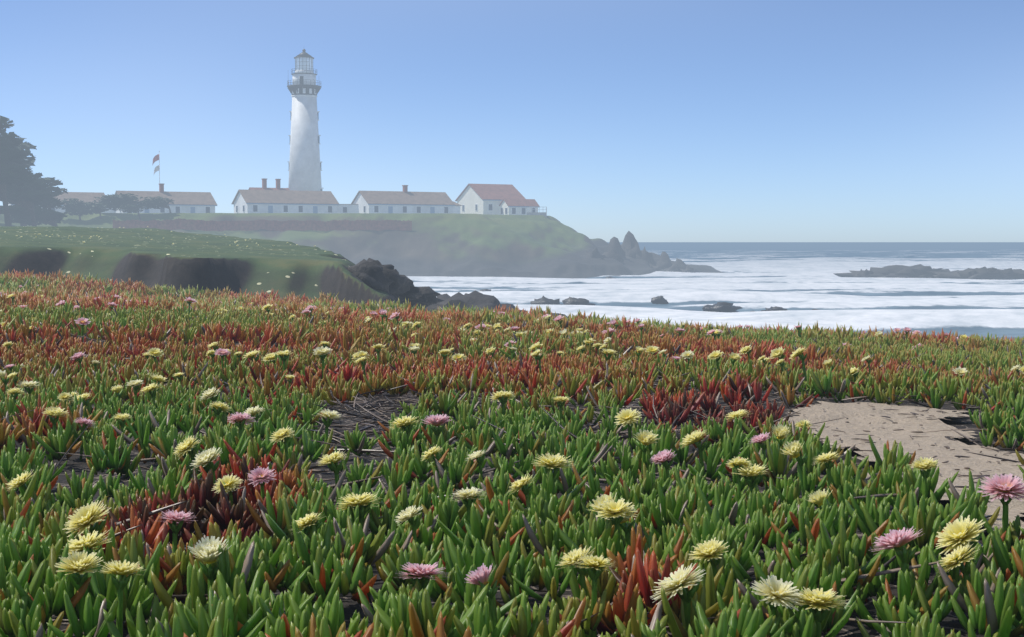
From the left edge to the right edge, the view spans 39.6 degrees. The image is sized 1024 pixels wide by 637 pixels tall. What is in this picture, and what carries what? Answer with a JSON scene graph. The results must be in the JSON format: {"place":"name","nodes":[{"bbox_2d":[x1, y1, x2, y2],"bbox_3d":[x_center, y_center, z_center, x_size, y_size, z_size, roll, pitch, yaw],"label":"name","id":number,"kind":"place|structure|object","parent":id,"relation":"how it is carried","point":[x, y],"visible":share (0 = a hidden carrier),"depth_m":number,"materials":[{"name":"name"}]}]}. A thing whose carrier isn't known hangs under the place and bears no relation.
{"place":"outdoors","nodes":[
{"label":"outdoors","id":0,"kind":"place"},
{"bbox_2d":[0,213,1023,636],"bbox_3d":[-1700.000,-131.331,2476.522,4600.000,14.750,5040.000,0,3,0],"label":"ground","id":1,"kind":"structure","parent":0,"point":[298,263],"depth_m":58.55,"materials":[{"name":"green plant"}]},
{"bbox_2d":[0,116,35,225],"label":"tree","id":2,"kind":"object","parent":1,"relation":"on","point":[10,154],"visible":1,"depth_m":213.75,"materials":[{"name":"green plant"}]},
{"bbox_2d":[0,142,36,225],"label":"cypress wood","id":3,"kind":"object","parent":1,"relation":"on","point":[26,145],"visible":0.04,"depth_m":237.15,"materials":[{"name":"green plant"}]},
{"bbox_2d":[0,146,54,225],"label":"tree","id":4,"kind":"object","parent":1,"relation":"on","point":[24,197],"visible":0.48,"depth_m":222.21,"materials":[{"name":"green plant"}]},
{"bbox_2d":[0,177,67,225],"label":"tree","id":5,"kind":"object","parent":1,"relation":"on","point":[43,215],"visible":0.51,"depth_m":228.62,"materials":[{"name":"green plant"}]},
{"bbox_2d":[8,192,104,212],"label":"bungalow","id":6,"kind":"object","parent":1,"relation":"on","point":[86,196],"visible":0.11,"depth_m":291.78,"materials":[{"name":"white paint"}]},
{"bbox_2d":[52,198,89,220],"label":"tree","id":7,"kind":"object","parent":1,"relation":"on","point":[71,207],"visible":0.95,"depth_m":260.64,"materials":[{"name":"green plant"}]},
{"bbox_2d":[75,202,108,218],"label":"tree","id":8,"kind":"object","parent":1,"relation":"on","point":[92,208],"visible":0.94,"depth_m":262.85,"materials":[{"name":"green plant"}]},
{"bbox_2d":[83,204,114,212],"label":"link","id":9,"kind":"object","parent":1,"relation":"on","point":[110,211],"visible":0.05,"depth_m":286.75,"materials":[{"name":"white paint"}]},
{"bbox_2d":[92,193,147,219],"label":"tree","id":10,"kind":"object","parent":1,"relation":"on","point":[126,203],"visible":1,"depth_m":266.36,"materials":[{"name":"green plant"}]},
{"bbox_2d":[137,196,173,212],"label":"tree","id":11,"kind":"object","parent":1,"relation":"on","point":[158,201],"visible":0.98,"depth_m":268.25,"materials":[{"name":"green plant"}]},
{"bbox_2d":[152,151,159,183],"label":"flagpole","id":12,"kind":"object","parent":1,"relation":"on","point":[155,159],"visible":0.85,"depth_m":299.60,"materials":[{"name":"white metal"}]},
{"bbox_2d":[5,226,324,251],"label":"flowers","id":13,"kind":"object","parent":1,"relation":"on","point":[146,237],"visible":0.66,"depth_m":68.95,"materials":[{"name":"plant"}]},
{"bbox_2d":[115,183,216,212],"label":"bungalow","id":14,"kind":"object","parent":1,"relation":"on","point":[194,202],"visible":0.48,"depth_m":288.05,"materials":[{"name":"white paint"}]},
{"bbox_2d":[113,218,411,231],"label":"fence","id":15,"kind":"object","parent":1,"relation":"on","point":[251,225],"visible":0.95,"depth_m":267.03,"materials":[{"name":"brown wood"}]},
{"bbox_2d":[248,178,288,189],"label":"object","id":16,"kind":"structure","parent":1,"relation":"on","point":[264,183],"depth_m":295.00,"materials":[{"name":"white brick"}]},
{"bbox_2d":[232,189,339,212],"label":"bungalow","id":17,"kind":"object","parent":1,"relation":"on","point":[268,201],"visible":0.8,"depth_m":280.12,"materials":[{"name":"white paint"}]},
{"bbox_2d":[287,49,323,190],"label":"lighthouse","id":18,"kind":"object","parent":1,"relation":"on","point":[304,170],"visible":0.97,"depth_m":295.88,"materials":[{"name":"white paint"}]},
{"bbox_2d":[0,269,670,326],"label":"ice plants","id":19,"kind":"object","parent":1,"relation":"on","point":[30,281],"visible":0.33,"depth_m":39.68,"materials":[{"name":"plant"}]},
{"bbox_2d":[29,310,663,355],"bbox_3d":[0.258,0.332,15.518,14.380,0.935,6.939,0,3,0],"label":"ice plant calyx","id":20,"kind":"object","parent":1,"relation":"on","point":[418,325],"visible":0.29,"depth_m":14.42,"materials":[{"name":"green plant"}]},
{"bbox_2d":[337,204,357,212],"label":"link","id":21,"kind":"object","parent":1,"relation":"on","point":[347,208],"visible":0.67,"depth_m":285.71,"materials":[{"name":"white paint"}]},
{"bbox_2d":[348,258,443,308],"bbox_3d":[-4.402,-1.168,51.288,2.496,2.054,7.427,1,3,14],"label":"bluff rock","id":22,"kind":"object","parent":1,"relation":"on","point":[374,274],"visible":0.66,"depth_m":49.07,"materials":[{"name":"grey stone"}]},
{"bbox_2d":[351,185,461,213],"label":"bungalow","id":23,"kind":"object","parent":1,"relation":"on","point":[404,201],"visible":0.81,"depth_m":286.23,"materials":[{"name":"white paint"}]},
{"bbox_2d":[22,384,806,555],"bbox_3d":[-0.176,0.499,5.052,5.312,0.346,3.729,0,3,0],"label":"ice plant calyx","id":24,"kind":"object","parent":1,"relation":"on","point":[616,521],"visible":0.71,"depth_m":4.14,"materials":[{"name":"green plant"}]},
{"bbox_2d":[11,288,968,348],"bbox_3d":[-1.210,1.149,28.040,24.459,3.977,23.811,0,3,0],"label":"ice plant calyx","id":25,"kind":"object","parent":1,"relation":"on","point":[560,321],"visible":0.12,"depth_m":18.43,"materials":[{"name":"green plant"}]},
{"bbox_2d":[425,291,567,318],"bbox_3d":[-1.135,0.383,64.152,7.199,3.397,15.878,1,3,24],"label":"ledge rock","id":26,"kind":"object","parent":1,"relation":"on","point":[476,299],"visible":0.08,"depth_m":61.61,"materials":[{"name":"grey stone"}]},
{"bbox_2d":[455,184,546,216],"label":"fog signal house","id":27,"kind":"structure","parent":1,"relation":"on","point":[498,199],"depth_m":293.96,"materials":[{"name":"beige paint"}]},
{"bbox_2d":[0,388,1023,636],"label":"ice plant","id":28,"kind":"object","parent":1,"relation":"on","point":[337,552],"depth_m":2.96,"materials":[{"name":"green plant"}]},
{"bbox_2d":[0,380,1023,524],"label":"ice plant","id":29,"kind":"object","parent":1,"relation":"on","point":[535,430],"depth_m":5.04,"materials":[{"name":"green plant"}]},
{"bbox_2d":[0,324,1023,636],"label":"dry twigs","id":30,"kind":"object","parent":1,"relation":"on","point":[372,406],"visible":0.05,"depth_m":6.00,"materials":[{"name":"brown plant"}]},
{"bbox_2d":[0,327,1023,413],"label":"ice plant","id":31,"kind":"object","parent":1,"relation":"on","point":[192,362],"depth_m":8.33,"materials":[{"name":"green plant"}]},
{"bbox_2d":[0,297,1023,371],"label":"ice plant","id":32,"kind":"object","parent":1,"relation":"on","point":[335,330],"depth_m":13.85,"materials":[{"name":"green plant"}]},
{"bbox_2d":[0,285,1023,349],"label":"ice plant","id":33,"kind":"object","parent":1,"relation":"on","point":[490,318],"depth_m":21.00,"materials":[{"name":"green plant"}]},
{"bbox_2d":[11,392,1013,636],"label":"ice plant calyx","id":34,"kind":"object","parent":1,"relation":"on","point":[905,556],"visible":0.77,"depth_m":2.95,"materials":[{"name":"green plant"}]},
{"bbox_2d":[1,344,1023,402],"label":"ice plant calyx","id":35,"kind":"object","parent":1,"relation":"on","point":[802,357],"visible":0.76,"depth_m":8.53,"materials":[{"name":"green plant"}]},
{"bbox_2d":[581,231,699,272],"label":"point rock","id":36,"kind":"object","parent":1,"relation":"on","point":[628,247],"visible":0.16,"depth_m":279.64,"materials":[{"name":"grey stone"}]},
{"bbox_2d":[778,400,1023,534],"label":"sand patch","id":37,"kind":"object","parent":1,"relation":"on","point":[860,419],"depth_m":6.08,"materials":[{"name":"beige sand"}]},
{"bbox_2d":[783,398,1021,517],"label":"sand litter","id":38,"kind":"object","parent":37,"relation":"on","point":[959,475],"visible":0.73,"depth_m":5.84,"materials":[{"name":"brown plant"}]},
{"bbox_2d":[0,0,1023,241],"label":"sky","id":39,"kind":"structure","parent":0,"point":[653,120],"materials":[{"name":"blue"}]},
{"bbox_2d":[407,242,1023,340],"bbox_3d":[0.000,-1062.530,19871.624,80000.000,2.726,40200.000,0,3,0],"label":"sea","id":40,"kind":"structure","parent":0,"point":[799,281],"depth_m":187.45,"materials":[{"name":"white liquid"}]},
{"bbox_2d":[530,296,563,304],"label":"surf rock","id":41,"kind":"object","parent":40,"relation":"in","point":[543,300],"visible":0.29,"depth_m":135.60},
{"bbox_2d":[562,297,595,304],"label":"surf rock","id":42,"kind":"object","parent":40,"relation":"on","point":[575,301],"visible":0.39,"depth_m":137.56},
{"bbox_2d":[651,296,668,303],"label":"surf rock","id":43,"kind":"object","parent":40,"relation":"on","point":[659,300],"visible":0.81,"depth_m":149.70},
{"bbox_2d":[702,302,741,311],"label":"surf rock","id":44,"kind":"object","parent":40,"relation":"in","point":[723,307],"visible":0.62,"depth_m":131.35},
{"bbox_2d":[761,306,787,310],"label":"surf rock","id":45,"kind":"object","parent":40,"relation":"on","point":[775,308],"visible":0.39,"depth_m":127.70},
{"bbox_2d":[855,269,873,276],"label":"reef rock","id":46,"kind":"object","parent":40,"relation":"on","point":[863,273],"visible":0.35,"depth_m":235.03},
{"bbox_2d":[833,264,1023,279],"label":"reef rock","id":47,"kind":"object","parent":40,"relation":"on","point":[913,271],"visible":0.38,"depth_m":234.62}
]}

